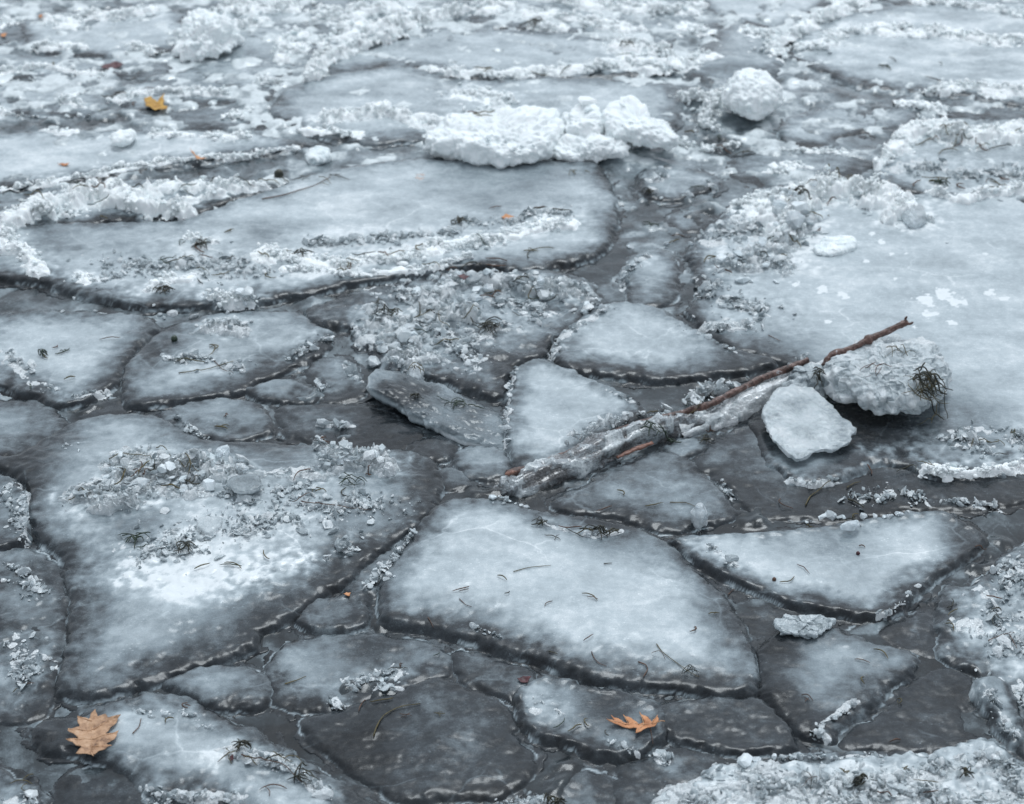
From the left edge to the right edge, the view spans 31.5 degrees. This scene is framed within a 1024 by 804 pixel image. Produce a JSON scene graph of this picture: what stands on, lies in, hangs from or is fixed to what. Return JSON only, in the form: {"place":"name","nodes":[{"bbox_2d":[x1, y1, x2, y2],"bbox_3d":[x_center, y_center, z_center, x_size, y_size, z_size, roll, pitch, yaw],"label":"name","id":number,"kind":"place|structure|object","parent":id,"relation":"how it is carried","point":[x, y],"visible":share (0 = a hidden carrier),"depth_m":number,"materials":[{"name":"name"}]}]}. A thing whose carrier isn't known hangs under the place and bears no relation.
{"place":"outdoors","nodes":[
{"label":"outdoors","id":0,"kind":"place"},
{"label":"lake water","id":1,"kind":"structure","parent":0,"visible":0},
{"bbox_2d":[0,15,23,44],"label":"ice floe","id":2,"kind":"object","parent":1,"relation":"on","point":[10,27],"visible":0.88,"depth_m":8.52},
{"bbox_2d":[0,760,54,803],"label":"ice floe","id":3,"kind":"object","parent":1,"relation":"on","point":[15,793],"visible":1,"depth_m":4.26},
{"bbox_2d":[0,399,70,455],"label":"ice floe","id":4,"kind":"object","parent":1,"relation":"on","point":[25,424],"visible":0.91,"depth_m":5.60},
{"bbox_2d":[0,54,172,82],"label":"ice floe","id":5,"kind":"object","parent":1,"relation":"on","point":[38,64],"visible":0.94,"depth_m":8.09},
{"bbox_2d":[48,763,143,803],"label":"ice floe","id":6,"kind":"object","parent":1,"relation":"on","point":[69,787],"visible":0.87,"depth_m":4.27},
{"bbox_2d":[71,396,144,419],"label":"ice floe","id":7,"kind":"object","parent":1,"relation":"on","point":[115,408],"visible":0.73,"depth_m":5.69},
{"bbox_2d":[161,661,273,717],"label":"ice floe","id":8,"kind":"object","parent":1,"relation":"on","point":[233,690],"visible":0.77,"depth_m":4.55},
{"bbox_2d":[245,379,319,408],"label":"ice floe","id":9,"kind":"object","parent":1,"relation":"on","point":[274,393],"visible":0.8,"depth_m":5.75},
{"bbox_2d":[289,590,375,638],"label":"ice floe","id":10,"kind":"object","parent":1,"relation":"on","point":[352,613],"visible":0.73,"depth_m":4.80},
{"bbox_2d":[262,627,456,721],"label":"ice floe","id":11,"kind":"object","parent":1,"relation":"on","point":[327,666],"visible":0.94,"depth_m":4.63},
{"bbox_2d":[340,528,417,599],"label":"ice floe","id":12,"kind":"object","parent":1,"relation":"on","point":[368,579],"visible":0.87,"depth_m":4.97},
{"bbox_2d":[293,676,547,803],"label":"ice floe","id":13,"kind":"object","parent":1,"relation":"on","point":[468,746],"visible":0.94,"depth_m":4.38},
{"bbox_2d":[406,434,466,466],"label":"ice floe","id":14,"kind":"object","parent":1,"relation":"on","point":[440,450],"visible":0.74,"depth_m":5.50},
{"bbox_2d":[440,466,480,493],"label":"ice floe","id":15,"kind":"object","parent":1,"relation":"on","point":[456,480],"visible":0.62,"depth_m":5.35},
{"bbox_2d":[324,764,618,803],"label":"ice floe","id":16,"kind":"object","parent":1,"relation":"on","point":[586,784],"visible":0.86,"depth_m":4.27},
{"bbox_2d":[543,793,566,803],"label":"weed tuft","id":17,"kind":"object","parent":16,"relation":"on","point":[558,799],"visible":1,"depth_m":4.21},
{"bbox_2d":[448,445,511,487],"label":"ice floe","id":18,"kind":"object","parent":1,"relation":"on","point":[485,466],"visible":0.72,"depth_m":5.42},
{"bbox_2d":[444,644,542,711],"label":"ice floe","id":19,"kind":"object","parent":1,"relation":"on","point":[488,674],"visible":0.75,"depth_m":4.62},
{"bbox_2d":[0,0,1023,803],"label":"frozen slush","id":20,"kind":"object","parent":1,"relation":"on","point":[804,86],"visible":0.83,"depth_m":7.37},
{"bbox_2d":[0,474,32,551],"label":"ice floe","id":21,"kind":"object","parent":20,"relation":"on","point":[16,528],"visible":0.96,"depth_m":5.16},
{"bbox_2d":[0,545,68,732],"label":"ice floe","id":22,"kind":"object","parent":20,"relation":"on","point":[33,593],"visible":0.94,"depth_m":4.74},
{"bbox_2d":[0,85,107,119],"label":"ice floe","id":23,"kind":"object","parent":20,"relation":"on","point":[79,110],"visible":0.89,"depth_m":7.75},
{"bbox_2d":[0,310,164,411],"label":"ice floe","id":24,"kind":"object","parent":20,"relation":"on","point":[91,362],"visible":0.95,"depth_m":5.95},
{"bbox_2d":[17,3,187,59],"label":"ice floe","id":25,"kind":"object","parent":20,"relation":"on","point":[99,43],"visible":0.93,"depth_m":8.49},
{"bbox_2d":[0,173,277,231],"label":"ridge","id":26,"kind":"structure","parent":20,"relation":"on","point":[154,199],"depth_m":6.88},
{"bbox_2d":[0,125,316,193],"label":"ice floe","id":27,"kind":"object","parent":20,"relation":"on","point":[39,155],"visible":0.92,"depth_m":7.32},
{"bbox_2d":[110,128,135,146],"bbox_3d":[-1.583,-1.075,7.373,0.101,0.054,0.128,0,32,0],"label":"snow lump","id":28,"kind":"object","parent":27,"relation":"on","point":[121,138],"visible":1,"depth_m":7.34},
{"bbox_2d":[106,65,284,113],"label":"ice floe","id":29,"kind":"object","parent":20,"relation":"on","point":[201,94],"visible":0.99,"depth_m":7.85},
{"bbox_2d":[144,94,166,109],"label":"yellow leaf","id":30,"kind":"object","parent":29,"relation":"on","point":[152,103],"visible":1,"depth_m":7.74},
{"bbox_2d":[19,689,372,803],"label":"ice floe","id":31,"kind":"object","parent":20,"relation":"on","point":[154,758],"visible":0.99,"depth_m":4.34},
{"bbox_2d":[66,709,120,755],"bbox_3d":[-1.017,0.804,4.395,0.125,0.012,0.168,0,32,0],"label":"maple leaf","id":32,"kind":"object","parent":31,"relation":"on","point":[93,736],"visible":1,"depth_m":4.40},
{"bbox_2d":[231,738,251,751],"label":"weed tuft","id":33,"kind":"object","parent":31,"relation":"on","point":[239,743],"visible":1,"depth_m":4.35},
{"bbox_2d":[287,761,319,786],"bbox_3d":[-0.481,0.874,4.270,0.076,0.035,0.066,16,36,24],"label":"weed tuft","id":34,"kind":"object","parent":31,"relation":"on","point":[299,768],"visible":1,"depth_m":4.27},
{"bbox_2d":[155,398,281,441],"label":"ice floe","id":35,"kind":"object","parent":20,"relation":"on","point":[245,420],"visible":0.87,"depth_m":5.62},
{"bbox_2d":[166,105,270,131],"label":"ice floe","id":36,"kind":"object","parent":20,"relation":"on","point":[209,119],"visible":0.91,"depth_m":7.64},
{"bbox_2d":[0,413,444,710],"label":"ice floe","id":37,"kind":"object","parent":20,"relation":"on","point":[156,613],"visible":0.98,"depth_m":5.08,"materials":[{"name":"ice"}]},
{"bbox_2d":[119,531,150,548],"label":"weed tuft","id":38,"kind":"object","parent":37,"relation":"on","point":[134,537],"visible":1,"depth_m":5.05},
{"bbox_2d":[130,477,149,487],"bbox_3d":[-1.079,0.234,5.254,0.058,0.022,0.031,0,32,0],"label":"ice chunk","id":39,"kind":"object","parent":37,"relation":"on","point":[141,481],"visible":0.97,"depth_m":5.25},
{"bbox_2d":[201,478,214,490],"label":"ice chunk","id":40,"kind":"object","parent":37,"relation":"on","point":[207,484],"visible":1,"depth_m":5.26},
{"bbox_2d":[196,516,222,535],"bbox_3d":[-0.853,0.352,5.108,0.075,0.028,0.089,0,32,0],"label":"ice plate","id":41,"kind":"object","parent":37,"relation":"on","point":[207,524],"visible":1,"depth_m":5.10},
{"bbox_2d":[215,444,229,457],"bbox_3d":[-0.855,0.142,5.359,0.036,0.028,0.052,10,33,15],"label":"ice chunk","id":42,"kind":"object","parent":37,"relation":"on","point":[223,450],"visible":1,"depth_m":5.35,"materials":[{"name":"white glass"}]},
{"bbox_2d":[227,474,261,494],"bbox_3d":[-0.773,0.237,5.244,0.104,0.023,0.092,0,32,0],"label":"ice plate","id":43,"kind":"object","parent":37,"relation":"on","point":[245,484],"visible":1,"depth_m":5.23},
{"bbox_2d":[334,535,350,551],"bbox_3d":[-0.469,0.393,5.035,0.048,0.035,0.054,-10,33,-15],"label":"ice stone","id":44,"kind":"object","parent":37,"relation":"on","point":[343,542],"visible":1,"depth_m":5.03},
{"bbox_2d":[362,449,378,459],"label":"ice chunk","id":45,"kind":"object","parent":37,"relation":"on","point":[368,454],"visible":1,"depth_m":5.35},
{"bbox_2d":[116,310,342,412],"bbox_3d":[-0.982,-0.158,5.957,0.863,0.095,0.611,-27,41,-36],"label":"ice floe","id":46,"kind":"object","parent":20,"relation":"on","point":[257,347],"visible":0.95,"depth_m":5.93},
{"bbox_2d":[193,0,313,90],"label":"ice floe","id":47,"kind":"object","parent":20,"relation":"on","point":[284,47],"visible":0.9,"depth_m":8.41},
{"bbox_2d":[172,7,244,61],"bbox_3d":[-1.394,-1.697,8.315,0.330,0.202,0.456,0,32,0],"label":"snow heap","id":48,"kind":"object","parent":47,"relation":"on","point":[201,34],"visible":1,"depth_m":8.20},
{"bbox_2d":[0,158,626,315],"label":"ice floe","id":49,"kind":"object","parent":20,"relation":"on","point":[388,207],"visible":1,"depth_m":6.64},
{"bbox_2d":[305,145,331,165],"bbox_3d":[-0.779,-0.992,7.303,0.109,0.062,0.151,0,32,0],"label":"ice lump","id":50,"kind":"object","parent":20,"relation":"on","point":[317,155],"visible":1,"depth_m":7.26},
{"bbox_2d":[289,353,375,404],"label":"ice floe","id":51,"kind":"object","parent":20,"relation":"on","point":[337,379],"visible":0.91,"depth_m":5.83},
{"bbox_2d":[274,402,425,449],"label":"ice floe","id":52,"kind":"object","parent":20,"relation":"on","point":[366,424],"visible":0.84,"depth_m":5.61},
{"bbox_2d":[302,0,471,82],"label":"ice floe","id":53,"kind":"object","parent":20,"relation":"on","point":[385,22],"visible":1,"depth_m":8.51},
{"bbox_2d":[366,369,504,447],"bbox_3d":[-0.226,0.024,5.671,0.560,0.098,0.223,20,37,28],"label":"tilted slab","id":54,"kind":"object","parent":20,"relation":"on","point":[471,425],"depth_m":5.64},
{"bbox_2d":[303,266,603,406],"bbox_3d":[-0.211,-0.327,6.206,0.961,0.120,0.996,17,36,25],"label":"ice floe","id":55,"kind":"object","parent":20,"relation":"on","point":[475,363],"visible":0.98,"depth_m":6.12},
{"bbox_2d":[366,355,380,367],"bbox_3d":[-0.453,-0.131,5.927,0.051,0.029,0.056,0,32,0],"label":"ice chunk","id":56,"kind":"object","parent":55,"relation":"on","point":[372,361],"visible":1,"depth_m":5.91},
{"bbox_2d":[371,298,402,316],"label":"weed tuft","id":57,"kind":"object","parent":55,"relation":"on","point":[391,312],"visible":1,"depth_m":6.11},
{"bbox_2d":[397,329,410,342],"bbox_3d":[-0.355,-0.216,5.985,0.046,0.038,0.051,25,40,34],"label":"ice chunk","id":58,"kind":"object","parent":55,"relation":"on","point":[403,336],"visible":1,"depth_m":5.97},
{"bbox_2d":[408,363,424,378],"bbox_3d":[-0.307,-0.094,5.838,0.053,0.040,0.100,0,32,0],"label":"ice crystal","id":59,"kind":"object","parent":55,"relation":"on","point":[415,373],"visible":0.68,"depth_m":5.82,"materials":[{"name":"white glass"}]},
{"bbox_2d":[466,270,480,282],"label":"ice chunk","id":60,"kind":"object","parent":55,"relation":"on","point":[476,278],"visible":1,"depth_m":6.34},
{"bbox_2d":[470,316,501,336],"bbox_3d":[-0.086,-0.255,6.064,0.108,0.031,0.104,0,32,0],"label":"weed tuft","id":61,"kind":"object","parent":55,"relation":"on","point":[487,323],"visible":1,"depth_m":6.06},
{"bbox_2d":[537,289,549,300],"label":"ice chunk","id":62,"kind":"object","parent":55,"relation":"on","point":[543,295],"visible":1,"depth_m":6.25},
{"bbox_2d":[269,66,688,160],"bbox_3d":[-0.146,-1.245,7.694,1.852,0.098,1.079,0,32,0],"label":"ice floe","id":63,"kind":"object","parent":20,"relation":"on","point":[334,105],"visible":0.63,"depth_m":7.77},
{"bbox_2d":[423,105,564,168],"bbox_3d":[-0.064,-1.081,7.330,0.585,0.160,0.491,0,32,0],"label":"snow block","id":64,"kind":"object","parent":63,"relation":"on","point":[462,136],"depth_m":7.23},
{"bbox_2d":[561,102,603,136],"bbox_3d":[0.290,-1.147,7.416,0.183,0.117,0.271,0,32,0],"label":"snow block","id":65,"kind":"object","parent":63,"relation":"on","point":[577,119],"depth_m":7.35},
{"bbox_2d":[578,96,596,105],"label":"ice chunk","id":66,"kind":"object","parent":65,"relation":"on","point":[585,100],"visible":1,"depth_m":7.42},
{"bbox_2d":[552,133,629,163],"bbox_3d":[0.313,-1.021,7.302,0.327,0.120,0.206,0,32,0],"label":"snow block","id":67,"kind":"object","parent":63,"relation":"on","point":[596,148],"depth_m":7.25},
{"bbox_2d":[601,95,678,150],"bbox_3d":[0.483,-1.129,7.387,0.258,0.133,0.452,-16,35,-23],"label":"snow block","id":68,"kind":"object","parent":63,"relation":"on","point":[633,122],"depth_m":7.31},
{"bbox_2d":[327,28,683,80],"bbox_3d":[-0.056,-1.603,8.270,1.753,0.095,0.774,0,32,0],"label":"ice floe","id":69,"kind":"object","parent":20,"relation":"on","point":[663,61],"visible":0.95,"depth_m":8.21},
{"bbox_2d":[371,498,760,699],"bbox_3d":[0.186,0.516,4.897,1.168,0.074,0.790,10,33,16],"label":"ice floe","id":70,"kind":"object","parent":20,"relation":"on","point":[648,590],"visible":0.94,"depth_m":4.83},
{"bbox_2d":[579,524,619,538],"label":"weed tuft","id":71,"kind":"object","parent":70,"relation":"on","point":[600,530],"visible":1,"depth_m":5.07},
{"bbox_2d":[498,358,647,467],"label":"ice floe","id":72,"kind":"object","parent":20,"relation":"on","point":[546,405],"visible":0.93,"depth_m":5.67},
{"bbox_2d":[464,0,723,48],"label":"ice floe","id":73,"kind":"object","parent":20,"relation":"on","point":[567,12],"visible":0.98,"depth_m":8.67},
{"bbox_2d":[611,248,685,308],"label":"ice floe","id":74,"kind":"object","parent":20,"relation":"on","point":[651,277],"visible":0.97,"depth_m":6.41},
{"bbox_2d":[547,301,778,389],"bbox_3d":[0.453,-0.155,5.963,0.774,0.083,0.631,27,41,36],"label":"ice floe","id":75,"kind":"object","parent":20,"relation":"on","point":[630,345],"visible":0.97,"depth_m":5.96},
{"bbox_2d":[628,165,728,207],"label":"ice floe","id":76,"kind":"object","parent":20,"relation":"on","point":[672,184],"visible":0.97,"depth_m":7.08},
{"bbox_2d":[669,71,740,152],"bbox_3d":[0.802,-1.214,7.550,0.300,0.162,0.610,0,32,0],"label":"snow heap","id":77,"kind":"object","parent":20,"relation":"on","point":[711,98],"visible":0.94,"depth_m":7.60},
{"bbox_2d":[678,24,787,84],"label":"ice floe","id":78,"kind":"object","parent":20,"relation":"in","point":[748,46],"visible":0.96,"depth_m":8.20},
{"bbox_2d":[721,67,783,120],"bbox_3d":[0.995,-1.308,7.658,0.260,0.192,0.344,-11,34,-17],"label":"snowball","id":79,"kind":"object","parent":20,"relation":"on","point":[749,93],"visible":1,"depth_m":7.54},
{"bbox_2d":[661,510,988,625],"bbox_3d":[0.907,0.463,4.982,0.989,0.074,0.546,-5,32,-8],"label":"ice floe","id":80,"kind":"object","parent":20,"relation":"on","point":[902,565],"visible":0.95,"depth_m":4.99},
{"bbox_2d":[840,520,860,530],"bbox_3d":[0.953,0.346,5.101,0.067,0.030,0.034,-15,35,-22],"label":"ice crystal","id":81,"kind":"object","parent":80,"relation":"on","point":[851,525],"visible":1,"depth_m":5.09,"materials":[{"name":"white glass"}]},
{"bbox_2d":[778,0,875,45],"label":"ice floe","id":82,"kind":"object","parent":20,"relation":"on","point":[837,9],"visible":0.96,"depth_m":8.59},
{"bbox_2d":[650,737,1023,803],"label":"ice floe","id":83,"kind":"object","parent":20,"relation":"on","point":[997,768],"visible":0.98,"depth_m":4.25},
{"bbox_2d":[737,753,752,767],"bbox_3d":[0.556,0.852,4.309,0.034,0.022,0.041,21,38,30],"label":"ice chunk","id":84,"kind":"object","parent":83,"relation":"on","point":[744,760],"visible":1,"depth_m":4.30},
{"bbox_2d":[851,773,867,786],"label":"weed tuft","id":85,"kind":"object","parent":83,"relation":"on","point":[859,778],"visible":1,"depth_m":4.22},
{"bbox_2d":[755,625,920,752],"bbox_3d":[0.790,0.693,4.622,0.457,0.066,0.552,26,40,35],"label":"ice floe","id":86,"kind":"object","parent":20,"relation":"on","point":[826,670],"visible":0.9,"depth_m":4.58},
{"bbox_2d":[773,614,835,638],"bbox_3d":[0.768,0.589,4.748,0.167,0.032,0.095,0,32,0],"label":"ice plate","id":87,"kind":"object","parent":86,"relation":"on","point":[810,626],"visible":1,"depth_m":4.74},
{"bbox_2d":[676,165,1023,488],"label":"ice floe","id":88,"kind":"object","parent":20,"relation":"on","point":[958,299],"visible":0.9,"depth_m":6.24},
{"bbox_2d":[785,211,805,229],"bbox_3d":[1.035,-0.664,6.655,0.063,0.064,0.066,17,36,25],"label":"ice chunk","id":89,"kind":"object","parent":88,"relation":"on","point":[795,219],"visible":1,"depth_m":6.64,"materials":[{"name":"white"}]},
{"bbox_2d":[793,203,809,213],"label":"ice chunk","id":90,"kind":"object","parent":88,"relation":"on","point":[803,208],"visible":0.86,"depth_m":6.74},
{"bbox_2d":[781,363,826,398],"bbox_3d":[0.940,-0.055,5.733,0.133,0.122,0.188,20,37,28],"label":"ice chunk","id":91,"kind":"object","parent":88,"relation":"on","point":[800,376],"visible":0.55,"depth_m":5.68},
{"bbox_2d":[761,384,856,461],"bbox_3d":[0.878,0.057,5.530,0.266,0.053,0.328,-16,35,-23],"label":"ice chunk","id":92,"kind":"object","parent":88,"relation":"on","point":[803,423],"visible":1,"depth_m":5.51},
{"bbox_2d":[813,235,857,256],"bbox_3d":[1.176,-0.566,6.589,0.169,0.042,0.148,0,32,0],"label":"ice plate","id":93,"kind":"object","parent":88,"relation":"on","point":[838,245],"visible":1,"depth_m":6.57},
{"bbox_2d":[820,333,951,415],"bbox_3d":[1.190,-0.095,5.715,0.379,0.146,0.409,19,37,27],"label":"ice block","id":94,"kind":"object","parent":88,"relation":"on","point":[845,380],"depth_m":5.63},
{"bbox_2d":[910,362,951,419],"bbox_3d":[1.293,-0.031,5.599,0.133,0.155,0.125,14,35,22],"label":"weed tuft","id":95,"kind":"object","parent":94,"relation":"on","point":[929,374],"visible":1,"depth_m":5.57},
{"bbox_2d":[901,207,925,228],"bbox_3d":[1.501,-0.686,6.772,0.093,0.067,0.129,0,32,0],"label":"ice crystal","id":96,"kind":"object","parent":88,"relation":"on","point":[911,217],"visible":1,"depth_m":6.74,"materials":[{"name":"white glass"}]},
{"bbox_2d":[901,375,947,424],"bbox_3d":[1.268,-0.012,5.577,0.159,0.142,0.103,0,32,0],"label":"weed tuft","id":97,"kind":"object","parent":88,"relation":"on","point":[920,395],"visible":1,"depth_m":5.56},
{"bbox_2d":[693,420,1023,525],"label":"ice floe","id":98,"kind":"object","parent":20,"relation":"on","point":[731,461],"visible":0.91,"depth_m":5.30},
{"bbox_2d":[785,4,1023,110],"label":"ice floe","id":99,"kind":"object","parent":20,"relation":"on","point":[925,43],"visible":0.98,"depth_m":8.26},
{"bbox_2d":[873,113,1023,204],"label":"ice floe","id":100,"kind":"object","parent":20,"relation":"on","point":[902,164],"visible":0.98,"depth_m":7.24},
{"bbox_2d":[879,0,1023,17],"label":"ice floe","id":101,"kind":"object","parent":20,"relation":"on","point":[998,6],"visible":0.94,"depth_m":8.79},
{"bbox_2d":[926,539,1023,764],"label":"ice floe","id":102,"kind":"object","parent":20,"relation":"on","point":[966,646],"visible":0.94,"depth_m":4.77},
{"bbox_2d":[504,670,667,768],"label":"ice floe","id":103,"kind":"object","parent":1,"relation":"on","point":[543,705],"visible":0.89,"depth_m":4.45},
{"bbox_2d":[607,713,664,732],"bbox_3d":[0.299,0.779,4.428,0.128,0.017,0.077,-13,34,-20],"label":"oak leaf","id":104,"kind":"object","parent":103,"relation":"on","point":[646,723],"visible":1,"depth_m":4.42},
{"bbox_2d":[544,449,740,539],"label":"ice floe","id":105,"kind":"object","parent":1,"relation":"on","point":[657,476],"visible":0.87,"depth_m":5.27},
{"bbox_2d":[690,502,707,529],"bbox_3d":[0.532,0.322,5.151,0.052,0.073,0.072,0,32,0],"label":"ice crystal","id":106,"kind":"object","parent":105,"relation":"on","point":[699,515],"visible":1,"depth_m":5.13,"materials":[{"name":"white glass"}]},
{"bbox_2d":[658,434,711,458],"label":"ice floe","id":107,"kind":"object","parent":1,"relation":"on","point":[691,447],"visible":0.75,"depth_m":5.50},
{"bbox_2d":[640,420,680,442],"bbox_3d":[0.452,0.096,5.506,0.128,0.077,0.055,0,32,0],"label":"weed tuft","id":108,"kind":"object","parent":107,"relation":"on","point":[664,431],"visible":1,"depth_m":5.50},
{"bbox_2d":[664,208,718,237],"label":"ice floe","id":109,"kind":"object","parent":1,"relation":"on","point":[675,218],"visible":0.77,"depth_m":6.81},
{"bbox_2d":[493,316,913,502],"bbox_3d":[0.554,0.010,5.613,1.518,0.312,0.264,-17,36,-25],"label":"branch","id":110,"kind":"object","parent":1,"relation":"on","point":[594,451],"visible":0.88,"depth_m":5.54,"materials":[{"name":"brown plant"}]},
{"bbox_2d":[647,696,810,759],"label":"ice floe","id":111,"kind":"object","parent":1,"relation":"on","point":[728,728],"visible":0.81,"depth_m":4.43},
{"bbox_2d":[607,743,917,803],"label":"ice floe","id":112,"kind":"object","parent":1,"relation":"on","point":[642,781],"visible":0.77,"depth_m":4.33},
{"bbox_2d":[704,0,830,27],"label":"ice floe","id":113,"kind":"object","parent":1,"relation":"on","point":[746,10],"visible":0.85,"depth_m":8.77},
{"bbox_2d":[722,588,859,647],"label":"ice floe","id":114,"kind":"object","parent":1,"relation":"on","point":[756,619],"visible":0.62,"depth_m":4.82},
{"bbox_2d":[725,146,872,189],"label":"ice floe","id":115,"kind":"object","parent":1,"relation":"on","point":[816,159],"visible":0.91,"depth_m":7.25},
{"bbox_2d":[772,102,918,148],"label":"ice floe","id":116,"kind":"object","parent":1,"relation":"on","point":[788,129],"visible":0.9,"depth_m":7.57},
{"bbox_2d":[878,602,935,658],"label":"ice floe","id":117,"kind":"object","parent":1,"relation":"on","point":[914,631],"visible":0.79,"depth_m":4.76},
{"bbox_2d":[838,667,1000,757],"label":"ice floe","id":118,"kind":"object","parent":1,"relation":"on","point":[924,715],"visible":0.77,"depth_m":4.47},
{"bbox_2d":[890,95,1023,121],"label":"ice floe","id":119,"kind":"object","parent":1,"relation":"on","point":[941,107],"visible":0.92,"depth_m":7.71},
{"bbox_2d":[969,676,1023,756],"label":"ice floe","id":120,"kind":"object","parent":1,"relation":"on","point":[993,699],"visible":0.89,"depth_m":4.48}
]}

